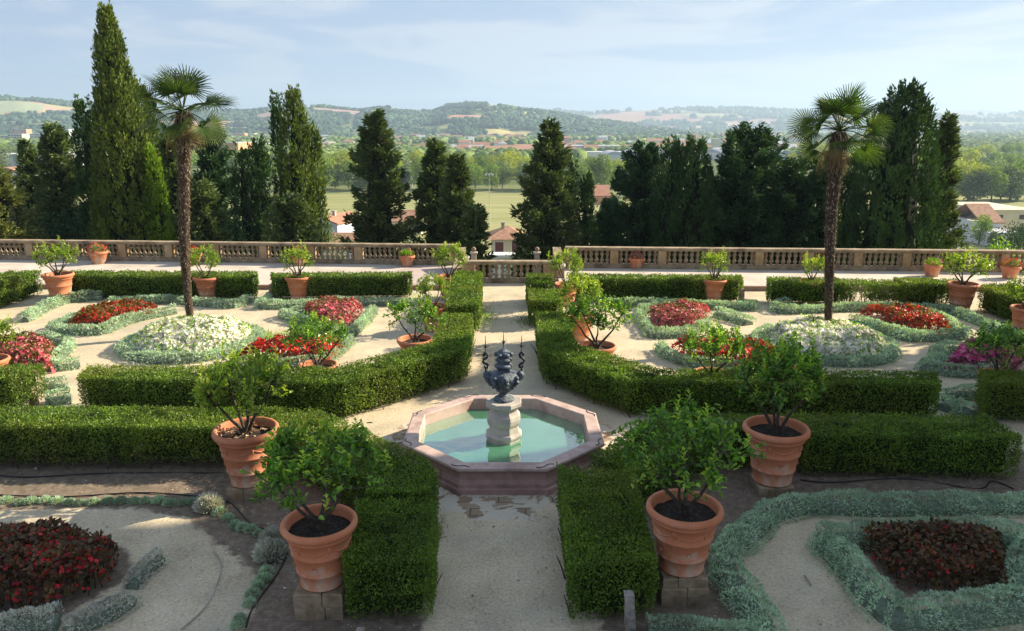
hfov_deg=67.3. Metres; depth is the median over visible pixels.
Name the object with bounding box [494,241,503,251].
window
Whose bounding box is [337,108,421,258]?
conifer tree
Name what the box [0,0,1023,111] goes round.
sky
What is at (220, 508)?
santolina clump
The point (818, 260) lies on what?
potted lemon tree
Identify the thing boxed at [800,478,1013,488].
irrigation hose
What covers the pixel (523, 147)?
industrial shed
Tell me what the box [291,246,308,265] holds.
flower pot
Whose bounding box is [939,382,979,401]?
santolina border
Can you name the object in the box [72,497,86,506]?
santolina clump
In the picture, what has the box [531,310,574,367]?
box hedge
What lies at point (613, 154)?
industrial shed
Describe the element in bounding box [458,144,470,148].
house
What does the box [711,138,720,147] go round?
apartment block
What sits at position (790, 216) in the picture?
conifer tree
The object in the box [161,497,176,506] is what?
santolina clump
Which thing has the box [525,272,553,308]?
box hedge
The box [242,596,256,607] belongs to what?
santolina clump
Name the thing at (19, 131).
apartment block
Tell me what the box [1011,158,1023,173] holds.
broadleaf tree
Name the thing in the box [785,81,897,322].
fan palm
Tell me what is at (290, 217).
conifer tree
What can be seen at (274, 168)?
broadleaf tree
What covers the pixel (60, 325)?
santolina border
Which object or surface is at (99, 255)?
flower pot
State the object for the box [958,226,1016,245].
house
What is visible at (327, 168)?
broadleaf tree
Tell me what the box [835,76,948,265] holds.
cypress tree
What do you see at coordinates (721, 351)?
flower bed
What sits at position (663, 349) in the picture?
santolina border
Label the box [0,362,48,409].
box hedge
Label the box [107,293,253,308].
santolina border
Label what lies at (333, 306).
flower bed
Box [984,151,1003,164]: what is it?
broadleaf tree
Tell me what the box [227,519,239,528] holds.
santolina clump
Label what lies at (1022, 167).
broadleaf tree
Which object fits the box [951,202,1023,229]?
flat roofed building
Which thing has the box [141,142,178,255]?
cypress tree
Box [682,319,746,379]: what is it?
potted lemon tree
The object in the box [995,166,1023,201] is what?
broadleaf tree
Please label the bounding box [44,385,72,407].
santolina border
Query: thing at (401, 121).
hill woodland
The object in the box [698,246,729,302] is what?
potted lemon tree
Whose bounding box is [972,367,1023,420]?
box hedge
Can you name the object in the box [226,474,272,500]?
stone plinth
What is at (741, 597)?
santolina border
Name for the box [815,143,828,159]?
broadleaf tree
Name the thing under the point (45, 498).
santolina clump
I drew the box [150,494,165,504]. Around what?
santolina clump
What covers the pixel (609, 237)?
conifer tree
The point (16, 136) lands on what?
apartment block
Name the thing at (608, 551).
box hedge
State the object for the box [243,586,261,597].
santolina clump
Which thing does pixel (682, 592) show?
stone plinth
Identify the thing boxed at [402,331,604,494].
fountain
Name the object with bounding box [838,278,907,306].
box hedge
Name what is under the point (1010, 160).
broadleaf tree
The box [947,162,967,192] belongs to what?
broadleaf tree
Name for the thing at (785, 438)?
potted lemon tree
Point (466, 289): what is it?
box hedge
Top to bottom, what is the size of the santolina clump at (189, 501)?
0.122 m
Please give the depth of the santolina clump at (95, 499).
11.29 m
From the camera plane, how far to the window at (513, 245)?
137.59 m
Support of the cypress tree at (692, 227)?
on the valley terrain at (339, 199)
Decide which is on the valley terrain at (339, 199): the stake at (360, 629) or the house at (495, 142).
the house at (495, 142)
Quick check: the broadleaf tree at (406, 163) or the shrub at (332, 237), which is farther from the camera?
the broadleaf tree at (406, 163)
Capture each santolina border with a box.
[0,599,65,630]
[14,331,80,371]
[18,289,102,322]
[42,375,68,390]
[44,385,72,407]
[45,303,178,335]
[61,589,143,630]
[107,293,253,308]
[112,320,267,364]
[121,545,171,589]
[229,333,356,369]
[254,291,413,309]
[277,304,378,337]
[609,296,760,311]
[632,299,713,338]
[645,612,758,630]
[653,339,741,372]
[706,487,1023,630]
[710,306,756,325]
[749,323,902,367]
[768,296,1023,340]
[805,514,1023,630]
[848,303,972,342]
[913,339,999,379]
[933,394,979,417]
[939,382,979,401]
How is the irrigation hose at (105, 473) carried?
on the garden ground at (784, 559)
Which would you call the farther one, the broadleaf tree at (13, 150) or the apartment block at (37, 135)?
the apartment block at (37, 135)
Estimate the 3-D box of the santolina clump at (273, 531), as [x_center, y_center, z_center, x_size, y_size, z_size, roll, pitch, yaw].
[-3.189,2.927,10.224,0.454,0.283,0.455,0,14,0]
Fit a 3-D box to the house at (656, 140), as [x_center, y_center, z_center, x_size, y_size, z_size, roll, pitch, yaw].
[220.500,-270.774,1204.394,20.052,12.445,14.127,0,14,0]
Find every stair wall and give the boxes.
[453,247,465,270]
[552,247,564,280]
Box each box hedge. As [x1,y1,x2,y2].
[0,270,43,307]
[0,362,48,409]
[0,403,150,469]
[58,269,258,298]
[76,338,472,417]
[128,404,277,468]
[270,270,412,298]
[270,406,440,528]
[341,496,442,624]
[432,311,475,369]
[444,269,483,331]
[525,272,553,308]
[527,287,568,324]
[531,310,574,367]
[538,337,942,418]
[555,462,659,622]
[569,272,743,301]
[588,411,784,506]
[765,275,845,304]
[786,409,1023,479]
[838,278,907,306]
[893,276,945,305]
[933,278,957,304]
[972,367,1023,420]
[976,282,1023,320]
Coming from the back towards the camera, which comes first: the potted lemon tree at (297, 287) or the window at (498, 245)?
the window at (498, 245)
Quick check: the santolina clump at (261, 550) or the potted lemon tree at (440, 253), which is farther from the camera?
the potted lemon tree at (440, 253)
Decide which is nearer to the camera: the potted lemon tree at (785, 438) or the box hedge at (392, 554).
the box hedge at (392, 554)
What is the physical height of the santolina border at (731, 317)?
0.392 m
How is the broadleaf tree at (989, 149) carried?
on the valley terrain at (339, 199)
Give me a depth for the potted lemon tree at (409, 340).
17.17 m
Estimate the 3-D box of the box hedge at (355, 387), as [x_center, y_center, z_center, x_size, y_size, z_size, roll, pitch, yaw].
[-4.411,1.379,15.323,7.879,0.873,2.528,-4,14,-15]
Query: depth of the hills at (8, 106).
2414.53 m
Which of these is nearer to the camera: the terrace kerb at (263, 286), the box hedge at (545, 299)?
the box hedge at (545, 299)
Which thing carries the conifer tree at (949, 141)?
on the valley terrain at (339, 199)
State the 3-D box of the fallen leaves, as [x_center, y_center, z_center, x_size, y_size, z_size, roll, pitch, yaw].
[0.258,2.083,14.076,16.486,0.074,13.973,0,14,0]
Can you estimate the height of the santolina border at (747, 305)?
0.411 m
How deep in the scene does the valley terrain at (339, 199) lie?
315.48 m
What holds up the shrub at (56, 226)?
on the valley terrain at (339, 199)
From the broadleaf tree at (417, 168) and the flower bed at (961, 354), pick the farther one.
the broadleaf tree at (417, 168)
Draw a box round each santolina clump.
[0,495,13,504]
[13,497,23,506]
[23,495,37,504]
[35,495,50,504]
[50,495,64,504]
[62,497,74,505]
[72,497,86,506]
[84,496,100,505]
[99,495,113,505]
[112,495,127,504]
[126,496,139,505]
[138,495,150,503]
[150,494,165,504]
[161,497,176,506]
[177,497,187,505]
[186,496,197,505]
[192,490,225,514]
[210,505,225,516]
[220,512,234,521]
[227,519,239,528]
[230,617,245,630]
[231,612,246,621]
[234,521,248,531]
[242,523,259,533]
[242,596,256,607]
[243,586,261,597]
[250,579,264,588]
[251,535,289,564]
[252,528,262,537]
[253,571,272,583]
[255,525,286,549]
[258,564,275,573]
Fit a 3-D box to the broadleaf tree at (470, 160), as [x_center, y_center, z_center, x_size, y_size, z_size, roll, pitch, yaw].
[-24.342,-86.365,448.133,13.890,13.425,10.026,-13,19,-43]
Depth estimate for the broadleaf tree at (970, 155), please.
432.88 m
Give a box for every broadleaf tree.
[0,147,11,167]
[3,144,17,152]
[190,153,198,168]
[225,152,240,174]
[267,157,277,179]
[316,157,337,189]
[321,153,335,172]
[329,163,342,187]
[331,148,350,179]
[337,160,356,188]
[351,172,367,190]
[387,163,403,181]
[395,167,409,186]
[400,156,412,175]
[405,150,422,176]
[407,157,423,185]
[465,161,478,189]
[467,156,478,167]
[468,163,485,187]
[473,155,489,180]
[482,163,499,190]
[486,155,497,175]
[491,152,517,182]
[493,159,512,188]
[505,148,523,179]
[512,161,528,188]
[520,156,531,173]
[565,156,584,182]
[575,162,596,184]
[576,156,601,184]
[592,154,616,186]
[605,158,624,178]
[785,151,796,159]
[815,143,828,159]
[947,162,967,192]
[954,158,976,195]
[955,162,990,200]
[958,147,982,166]
[959,169,992,201]
[966,148,983,162]
[969,161,993,178]
[969,214,993,243]
[977,143,996,153]
[982,165,1009,201]
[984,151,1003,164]
[985,158,1002,170]
[987,231,1000,244]
[989,157,1009,190]
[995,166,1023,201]
[997,142,1015,152]
[997,153,1016,167]
[1008,222,1023,249]
[1009,142,1023,150]
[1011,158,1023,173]
[1013,162,1023,191]
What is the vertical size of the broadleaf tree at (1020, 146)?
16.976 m
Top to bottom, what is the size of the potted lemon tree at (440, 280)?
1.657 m
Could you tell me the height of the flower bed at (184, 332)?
0.718 m
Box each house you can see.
[322,210,357,257]
[329,232,356,258]
[342,140,355,143]
[391,210,422,233]
[458,140,470,143]
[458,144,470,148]
[488,222,527,272]
[493,140,500,145]
[563,136,570,142]
[573,140,581,144]
[583,145,597,149]
[598,136,606,139]
[646,139,659,142]
[789,137,796,142]
[947,203,1005,231]
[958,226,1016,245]
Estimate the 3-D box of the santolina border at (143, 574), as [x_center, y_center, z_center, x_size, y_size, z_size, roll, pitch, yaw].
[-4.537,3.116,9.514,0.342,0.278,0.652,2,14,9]
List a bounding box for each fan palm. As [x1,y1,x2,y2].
[127,64,238,316]
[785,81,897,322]
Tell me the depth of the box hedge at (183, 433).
12.45 m
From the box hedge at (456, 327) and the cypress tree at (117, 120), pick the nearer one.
the box hedge at (456, 327)
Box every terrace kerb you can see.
[38,284,438,289]
[738,285,982,290]
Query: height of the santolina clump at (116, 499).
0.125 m
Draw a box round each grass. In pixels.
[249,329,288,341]
[437,507,447,540]
[480,305,496,326]
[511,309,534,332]
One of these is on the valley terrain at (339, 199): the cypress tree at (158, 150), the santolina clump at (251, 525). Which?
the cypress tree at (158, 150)
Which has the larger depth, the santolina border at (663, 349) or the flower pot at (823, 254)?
the flower pot at (823, 254)
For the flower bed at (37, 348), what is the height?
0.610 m
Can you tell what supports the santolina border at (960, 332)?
on the garden ground at (784, 559)
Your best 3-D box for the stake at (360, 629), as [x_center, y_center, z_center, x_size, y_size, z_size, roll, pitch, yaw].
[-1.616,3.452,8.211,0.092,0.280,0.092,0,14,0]
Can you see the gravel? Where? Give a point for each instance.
(478, 565)
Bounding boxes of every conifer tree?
[0,165,48,254]
[14,138,42,231]
[27,120,89,250]
[71,178,110,248]
[157,132,194,236]
[167,176,235,256]
[190,117,240,256]
[255,190,321,257]
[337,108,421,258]
[408,136,447,258]
[433,152,481,255]
[456,202,496,277]
[509,116,586,277]
[589,195,624,262]
[602,138,665,262]
[700,178,725,246]
[702,121,789,263]
[755,155,841,264]
[915,108,968,261]
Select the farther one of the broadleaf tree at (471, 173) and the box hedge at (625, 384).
the broadleaf tree at (471, 173)
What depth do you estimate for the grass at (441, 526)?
10.62 m
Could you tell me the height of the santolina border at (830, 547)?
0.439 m
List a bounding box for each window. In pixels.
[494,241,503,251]
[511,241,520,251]
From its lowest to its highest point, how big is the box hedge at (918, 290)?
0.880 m
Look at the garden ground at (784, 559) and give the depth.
10.86 m
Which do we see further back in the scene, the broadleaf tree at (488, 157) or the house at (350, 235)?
the broadleaf tree at (488, 157)
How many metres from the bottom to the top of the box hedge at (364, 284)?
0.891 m
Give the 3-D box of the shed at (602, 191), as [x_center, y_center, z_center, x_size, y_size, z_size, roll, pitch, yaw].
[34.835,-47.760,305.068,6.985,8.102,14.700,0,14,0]
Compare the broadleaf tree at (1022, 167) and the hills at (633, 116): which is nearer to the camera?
the broadleaf tree at (1022, 167)
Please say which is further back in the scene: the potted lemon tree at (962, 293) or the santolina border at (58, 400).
the potted lemon tree at (962, 293)
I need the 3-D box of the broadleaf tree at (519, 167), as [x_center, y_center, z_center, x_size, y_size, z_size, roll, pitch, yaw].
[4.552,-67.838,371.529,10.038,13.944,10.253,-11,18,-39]
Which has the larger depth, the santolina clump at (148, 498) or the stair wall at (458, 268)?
the stair wall at (458, 268)
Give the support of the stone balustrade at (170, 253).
on the terrace at (264, 270)
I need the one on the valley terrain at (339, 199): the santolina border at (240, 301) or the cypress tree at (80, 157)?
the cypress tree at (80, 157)
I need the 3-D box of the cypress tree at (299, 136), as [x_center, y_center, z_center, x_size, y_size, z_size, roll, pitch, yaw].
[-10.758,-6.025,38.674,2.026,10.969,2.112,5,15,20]
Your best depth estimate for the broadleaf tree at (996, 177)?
304.93 m
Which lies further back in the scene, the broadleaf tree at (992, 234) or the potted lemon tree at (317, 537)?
the broadleaf tree at (992, 234)
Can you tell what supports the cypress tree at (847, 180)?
on the valley terrain at (339, 199)
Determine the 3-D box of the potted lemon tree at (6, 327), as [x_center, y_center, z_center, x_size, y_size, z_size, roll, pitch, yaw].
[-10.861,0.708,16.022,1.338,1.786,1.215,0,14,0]
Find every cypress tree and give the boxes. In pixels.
[65,93,112,254]
[86,0,176,255]
[132,78,174,237]
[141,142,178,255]
[227,141,266,256]
[247,133,279,252]
[267,88,290,227]
[275,83,320,236]
[302,118,331,257]
[563,152,581,255]
[574,170,599,262]
[645,134,686,262]
[664,128,718,263]
[799,150,842,264]
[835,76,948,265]
[835,148,869,264]
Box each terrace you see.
[0,260,453,284]
[558,264,1023,285]
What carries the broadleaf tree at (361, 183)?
on the valley terrain at (339, 199)
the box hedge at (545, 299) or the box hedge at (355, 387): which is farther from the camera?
the box hedge at (545, 299)
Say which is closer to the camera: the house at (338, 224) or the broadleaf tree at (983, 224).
the house at (338, 224)
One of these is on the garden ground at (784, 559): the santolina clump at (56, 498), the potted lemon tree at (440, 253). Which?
the santolina clump at (56, 498)
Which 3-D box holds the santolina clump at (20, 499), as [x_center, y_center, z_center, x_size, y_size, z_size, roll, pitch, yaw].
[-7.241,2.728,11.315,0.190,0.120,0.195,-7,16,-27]
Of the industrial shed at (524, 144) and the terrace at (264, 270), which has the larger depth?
the industrial shed at (524, 144)
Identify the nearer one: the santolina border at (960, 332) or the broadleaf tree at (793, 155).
the santolina border at (960, 332)
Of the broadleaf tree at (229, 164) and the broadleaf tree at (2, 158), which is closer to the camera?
the broadleaf tree at (229, 164)
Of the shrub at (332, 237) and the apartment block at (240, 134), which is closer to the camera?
the shrub at (332, 237)
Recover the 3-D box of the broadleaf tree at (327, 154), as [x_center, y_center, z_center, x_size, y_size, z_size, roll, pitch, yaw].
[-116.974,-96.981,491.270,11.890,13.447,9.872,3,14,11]
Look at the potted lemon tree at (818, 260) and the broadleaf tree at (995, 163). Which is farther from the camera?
the broadleaf tree at (995, 163)
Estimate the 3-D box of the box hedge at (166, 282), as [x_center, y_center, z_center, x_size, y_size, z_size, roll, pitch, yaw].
[-11.631,-1.024,25.065,7.062,0.893,1.275,0,14,0]
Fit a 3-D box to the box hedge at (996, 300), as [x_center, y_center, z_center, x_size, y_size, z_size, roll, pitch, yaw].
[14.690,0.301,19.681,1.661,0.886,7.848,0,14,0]
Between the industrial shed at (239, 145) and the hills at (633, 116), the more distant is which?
the hills at (633, 116)
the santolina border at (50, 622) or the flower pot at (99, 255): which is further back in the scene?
the flower pot at (99, 255)
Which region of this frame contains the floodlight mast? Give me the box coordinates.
[485,173,492,223]
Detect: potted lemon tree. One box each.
[0,314,27,366]
[30,235,80,300]
[188,342,298,487]
[190,243,221,299]
[239,415,393,591]
[279,241,315,299]
[280,310,348,372]
[382,293,446,355]
[414,270,452,331]
[429,241,467,298]
[546,246,585,305]
[556,271,603,341]
[556,287,635,359]
[611,388,766,577]
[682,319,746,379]
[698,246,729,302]
[734,331,827,487]
[799,250,824,303]
[934,245,997,310]
[965,320,1023,380]
[1005,271,1023,330]
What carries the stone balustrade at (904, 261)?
on the terrace at (754, 277)
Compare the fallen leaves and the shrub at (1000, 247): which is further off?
the shrub at (1000, 247)
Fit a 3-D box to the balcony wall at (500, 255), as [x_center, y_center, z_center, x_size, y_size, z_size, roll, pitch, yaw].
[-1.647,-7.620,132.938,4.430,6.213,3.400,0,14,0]
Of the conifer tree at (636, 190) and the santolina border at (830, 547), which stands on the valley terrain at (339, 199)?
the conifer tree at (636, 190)
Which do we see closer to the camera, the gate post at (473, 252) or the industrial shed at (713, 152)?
the gate post at (473, 252)
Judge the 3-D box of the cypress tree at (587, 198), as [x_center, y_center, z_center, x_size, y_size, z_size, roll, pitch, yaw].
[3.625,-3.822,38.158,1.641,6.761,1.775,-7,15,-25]
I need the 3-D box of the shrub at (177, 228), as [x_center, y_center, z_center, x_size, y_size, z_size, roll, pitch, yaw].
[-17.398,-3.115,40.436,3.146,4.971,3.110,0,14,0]
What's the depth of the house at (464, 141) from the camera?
1082.15 m
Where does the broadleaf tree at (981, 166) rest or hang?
on the valley terrain at (339, 199)
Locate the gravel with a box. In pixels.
[16,355,1005,630]
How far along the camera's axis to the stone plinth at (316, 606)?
8.63 m
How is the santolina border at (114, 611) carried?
on the garden ground at (784, 559)
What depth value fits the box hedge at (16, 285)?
24.49 m
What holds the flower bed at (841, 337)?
on the garden ground at (784, 559)
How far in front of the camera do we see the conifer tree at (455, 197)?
36.69 m
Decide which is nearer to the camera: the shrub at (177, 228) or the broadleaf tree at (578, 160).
the shrub at (177, 228)
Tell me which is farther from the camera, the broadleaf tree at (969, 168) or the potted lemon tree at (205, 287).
the broadleaf tree at (969, 168)
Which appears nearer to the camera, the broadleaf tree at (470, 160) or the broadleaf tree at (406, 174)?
the broadleaf tree at (406, 174)
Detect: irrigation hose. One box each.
[0,472,223,477]
[0,492,263,528]
[181,550,221,629]
[245,552,288,627]
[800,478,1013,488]
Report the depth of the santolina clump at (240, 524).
10.59 m
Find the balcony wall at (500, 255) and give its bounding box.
[490,252,514,277]
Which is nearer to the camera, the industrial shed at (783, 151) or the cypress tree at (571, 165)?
the cypress tree at (571, 165)
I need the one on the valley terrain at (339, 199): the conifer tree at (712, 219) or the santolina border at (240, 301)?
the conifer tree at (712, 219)
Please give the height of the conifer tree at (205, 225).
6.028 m
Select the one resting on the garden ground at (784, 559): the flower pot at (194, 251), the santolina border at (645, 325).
the santolina border at (645, 325)
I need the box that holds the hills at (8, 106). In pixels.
[0,100,656,135]
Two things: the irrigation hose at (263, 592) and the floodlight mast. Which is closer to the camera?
the irrigation hose at (263, 592)
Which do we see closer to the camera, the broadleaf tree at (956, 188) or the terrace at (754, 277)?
the terrace at (754, 277)
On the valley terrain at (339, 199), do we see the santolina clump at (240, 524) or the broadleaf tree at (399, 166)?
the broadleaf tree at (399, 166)
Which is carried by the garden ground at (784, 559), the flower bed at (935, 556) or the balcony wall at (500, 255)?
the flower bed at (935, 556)
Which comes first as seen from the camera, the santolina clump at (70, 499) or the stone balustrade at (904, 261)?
the santolina clump at (70, 499)
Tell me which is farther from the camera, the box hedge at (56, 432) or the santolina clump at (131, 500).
the box hedge at (56, 432)
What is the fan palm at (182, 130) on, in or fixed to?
on the garden ground at (784, 559)
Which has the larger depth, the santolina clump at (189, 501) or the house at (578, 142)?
the house at (578, 142)
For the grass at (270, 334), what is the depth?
20.45 m
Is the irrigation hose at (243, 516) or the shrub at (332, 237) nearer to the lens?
the irrigation hose at (243, 516)
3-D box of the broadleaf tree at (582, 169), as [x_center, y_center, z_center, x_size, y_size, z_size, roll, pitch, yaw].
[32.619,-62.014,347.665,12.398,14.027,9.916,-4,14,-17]
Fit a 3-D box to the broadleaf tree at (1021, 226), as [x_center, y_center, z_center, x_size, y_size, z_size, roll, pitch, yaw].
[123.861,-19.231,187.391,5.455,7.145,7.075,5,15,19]
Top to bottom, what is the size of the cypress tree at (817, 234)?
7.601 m
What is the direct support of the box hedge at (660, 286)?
on the garden ground at (784, 559)
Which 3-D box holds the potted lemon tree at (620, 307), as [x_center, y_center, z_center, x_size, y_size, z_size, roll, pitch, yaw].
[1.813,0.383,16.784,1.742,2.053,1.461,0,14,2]
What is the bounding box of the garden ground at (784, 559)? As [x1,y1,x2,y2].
[0,283,1023,630]
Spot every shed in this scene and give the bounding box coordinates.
[0,152,83,167]
[0,166,36,183]
[220,142,251,149]
[484,146,570,149]
[514,144,532,145]
[565,145,621,149]
[587,151,620,157]
[594,185,610,204]
[600,150,660,162]
[695,147,723,160]
[769,149,790,159]
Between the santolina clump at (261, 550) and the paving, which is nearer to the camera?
the santolina clump at (261, 550)
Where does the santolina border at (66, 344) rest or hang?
on the garden ground at (784, 559)
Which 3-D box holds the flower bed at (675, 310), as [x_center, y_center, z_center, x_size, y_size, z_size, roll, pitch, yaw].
[4.599,-0.086,21.824,1.645,0.596,2.530,7,15,26]
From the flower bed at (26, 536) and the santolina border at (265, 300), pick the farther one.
the santolina border at (265, 300)
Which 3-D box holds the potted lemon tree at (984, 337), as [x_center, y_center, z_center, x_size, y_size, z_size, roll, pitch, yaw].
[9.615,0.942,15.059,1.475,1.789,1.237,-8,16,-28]
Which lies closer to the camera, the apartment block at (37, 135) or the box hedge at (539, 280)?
the box hedge at (539, 280)
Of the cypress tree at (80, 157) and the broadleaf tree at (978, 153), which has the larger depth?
the broadleaf tree at (978, 153)
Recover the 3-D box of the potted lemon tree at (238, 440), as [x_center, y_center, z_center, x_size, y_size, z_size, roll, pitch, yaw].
[-3.958,1.436,11.352,1.598,2.194,1.454,3,14,12]
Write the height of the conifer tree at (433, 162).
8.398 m
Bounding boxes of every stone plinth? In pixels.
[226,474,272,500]
[293,573,351,620]
[655,555,708,606]
[748,473,794,497]
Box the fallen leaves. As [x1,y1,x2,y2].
[54,333,1020,630]
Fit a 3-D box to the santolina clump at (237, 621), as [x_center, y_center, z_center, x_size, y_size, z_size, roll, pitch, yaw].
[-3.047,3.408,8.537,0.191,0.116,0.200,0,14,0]
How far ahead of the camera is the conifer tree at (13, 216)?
34.78 m
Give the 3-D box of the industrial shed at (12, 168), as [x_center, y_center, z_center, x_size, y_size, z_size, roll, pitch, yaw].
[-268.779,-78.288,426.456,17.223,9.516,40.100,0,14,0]
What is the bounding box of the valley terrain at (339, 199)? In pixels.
[12,133,1023,265]
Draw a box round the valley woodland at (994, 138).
[0,130,1023,164]
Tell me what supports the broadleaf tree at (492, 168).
on the valley terrain at (339, 199)
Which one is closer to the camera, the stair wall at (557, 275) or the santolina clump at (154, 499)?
the santolina clump at (154, 499)
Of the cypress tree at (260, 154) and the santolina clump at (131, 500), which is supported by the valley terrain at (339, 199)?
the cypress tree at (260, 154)
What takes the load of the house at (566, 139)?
on the valley terrain at (339, 199)
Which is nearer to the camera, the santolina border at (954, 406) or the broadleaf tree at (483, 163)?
the santolina border at (954, 406)
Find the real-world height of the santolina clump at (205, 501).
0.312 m
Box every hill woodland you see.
[0,94,711,136]
[540,105,1023,132]
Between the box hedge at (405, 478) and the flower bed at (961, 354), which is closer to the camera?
the box hedge at (405, 478)
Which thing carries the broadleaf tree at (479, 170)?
on the valley terrain at (339, 199)
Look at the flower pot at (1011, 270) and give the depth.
27.21 m
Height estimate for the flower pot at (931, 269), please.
0.951 m
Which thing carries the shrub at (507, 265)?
on the valley terrain at (339, 199)
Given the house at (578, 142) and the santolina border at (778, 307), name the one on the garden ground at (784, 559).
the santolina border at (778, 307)
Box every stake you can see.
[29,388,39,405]
[356,627,364,630]
[623,590,635,630]
[739,288,744,301]
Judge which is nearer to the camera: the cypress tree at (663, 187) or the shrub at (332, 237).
the cypress tree at (663, 187)
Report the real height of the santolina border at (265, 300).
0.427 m
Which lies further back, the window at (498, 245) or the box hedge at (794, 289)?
the window at (498, 245)
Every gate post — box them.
[470,247,477,270]
[533,247,540,272]
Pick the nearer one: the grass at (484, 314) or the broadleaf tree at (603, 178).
the grass at (484, 314)
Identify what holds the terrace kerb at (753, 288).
on the garden ground at (784, 559)
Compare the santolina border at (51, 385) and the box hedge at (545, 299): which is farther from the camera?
the box hedge at (545, 299)
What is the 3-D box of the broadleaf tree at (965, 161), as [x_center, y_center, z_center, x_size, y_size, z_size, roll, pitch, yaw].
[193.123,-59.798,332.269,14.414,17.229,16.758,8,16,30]
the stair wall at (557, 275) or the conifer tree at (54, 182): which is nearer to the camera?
the stair wall at (557, 275)
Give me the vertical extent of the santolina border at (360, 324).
0.416 m
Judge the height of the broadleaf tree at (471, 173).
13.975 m
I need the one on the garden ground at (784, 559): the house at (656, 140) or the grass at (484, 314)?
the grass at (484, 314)
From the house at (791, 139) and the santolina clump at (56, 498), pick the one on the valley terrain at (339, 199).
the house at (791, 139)
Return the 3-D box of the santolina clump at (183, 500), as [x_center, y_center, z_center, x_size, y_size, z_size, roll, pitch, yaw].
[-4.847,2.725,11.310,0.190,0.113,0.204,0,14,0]
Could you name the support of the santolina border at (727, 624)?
on the garden ground at (784, 559)
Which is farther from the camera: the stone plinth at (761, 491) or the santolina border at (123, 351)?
the santolina border at (123, 351)
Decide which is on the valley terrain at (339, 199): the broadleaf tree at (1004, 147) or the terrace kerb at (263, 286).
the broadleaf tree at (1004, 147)
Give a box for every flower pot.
[86,242,108,263]
[190,245,201,264]
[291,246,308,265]
[398,247,414,266]
[628,251,643,268]
[816,252,824,270]
[923,251,943,276]
[1000,257,1022,278]
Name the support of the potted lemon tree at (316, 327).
on the stone plinth
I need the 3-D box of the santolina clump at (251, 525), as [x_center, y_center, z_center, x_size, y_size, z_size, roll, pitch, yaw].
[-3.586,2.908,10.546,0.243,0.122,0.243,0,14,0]
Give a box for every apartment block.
[7,134,29,138]
[12,129,31,133]
[34,133,43,138]
[232,133,247,135]
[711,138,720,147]
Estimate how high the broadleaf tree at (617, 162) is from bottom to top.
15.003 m
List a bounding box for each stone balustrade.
[0,239,454,264]
[459,260,557,282]
[564,246,1023,271]
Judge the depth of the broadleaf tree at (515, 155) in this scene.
436.26 m
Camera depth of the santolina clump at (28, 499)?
11.32 m
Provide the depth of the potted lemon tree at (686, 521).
8.66 m
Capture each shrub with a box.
[36,204,90,248]
[171,209,192,237]
[225,212,256,256]
[320,224,349,258]
[504,253,517,277]
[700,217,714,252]
[922,217,974,264]
[980,236,1020,265]
[981,221,1023,265]
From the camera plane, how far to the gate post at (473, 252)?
30.41 m
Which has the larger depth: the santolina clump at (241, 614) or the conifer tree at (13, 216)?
the conifer tree at (13, 216)
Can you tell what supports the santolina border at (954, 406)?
on the garden ground at (784, 559)
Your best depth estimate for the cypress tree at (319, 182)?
39.38 m
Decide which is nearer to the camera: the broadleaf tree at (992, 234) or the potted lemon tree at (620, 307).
the potted lemon tree at (620, 307)
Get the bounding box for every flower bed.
[0,331,56,372]
[0,515,121,611]
[68,297,158,327]
[128,313,254,357]
[238,333,344,362]
[302,295,362,325]
[647,298,710,329]
[671,334,794,369]
[759,313,888,360]
[853,301,951,333]
[860,516,1008,590]
[944,337,1023,369]
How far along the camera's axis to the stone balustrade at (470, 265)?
27.28 m
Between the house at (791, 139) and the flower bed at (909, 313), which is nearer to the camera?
the flower bed at (909, 313)
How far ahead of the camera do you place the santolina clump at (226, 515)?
10.84 m
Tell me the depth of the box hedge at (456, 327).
18.17 m
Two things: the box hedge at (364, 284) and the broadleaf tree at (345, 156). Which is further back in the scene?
the broadleaf tree at (345, 156)
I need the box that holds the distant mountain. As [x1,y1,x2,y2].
[934,109,1008,115]
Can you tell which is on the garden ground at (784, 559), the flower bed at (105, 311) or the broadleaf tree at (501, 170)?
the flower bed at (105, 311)
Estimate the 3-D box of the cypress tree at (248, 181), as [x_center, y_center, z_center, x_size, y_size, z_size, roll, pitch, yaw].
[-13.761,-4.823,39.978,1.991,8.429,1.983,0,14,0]
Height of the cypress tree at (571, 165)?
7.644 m
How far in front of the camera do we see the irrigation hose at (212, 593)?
9.13 m
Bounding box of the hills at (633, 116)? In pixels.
[585,109,1023,132]
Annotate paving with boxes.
[392,267,452,284]
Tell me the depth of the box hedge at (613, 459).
11.65 m
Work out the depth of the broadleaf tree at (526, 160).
442.48 m
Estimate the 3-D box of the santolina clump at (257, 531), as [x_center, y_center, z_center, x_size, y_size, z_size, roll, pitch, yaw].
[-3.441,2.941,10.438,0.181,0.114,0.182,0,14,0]
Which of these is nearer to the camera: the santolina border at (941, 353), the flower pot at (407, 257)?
the santolina border at (941, 353)
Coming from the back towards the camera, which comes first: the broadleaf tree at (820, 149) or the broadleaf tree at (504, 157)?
the broadleaf tree at (820, 149)
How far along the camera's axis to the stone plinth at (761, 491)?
11.50 m
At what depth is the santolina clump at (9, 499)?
11.34 m
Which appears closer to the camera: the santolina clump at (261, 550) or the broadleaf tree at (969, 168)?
the santolina clump at (261, 550)
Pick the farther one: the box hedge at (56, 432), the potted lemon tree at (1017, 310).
the potted lemon tree at (1017, 310)

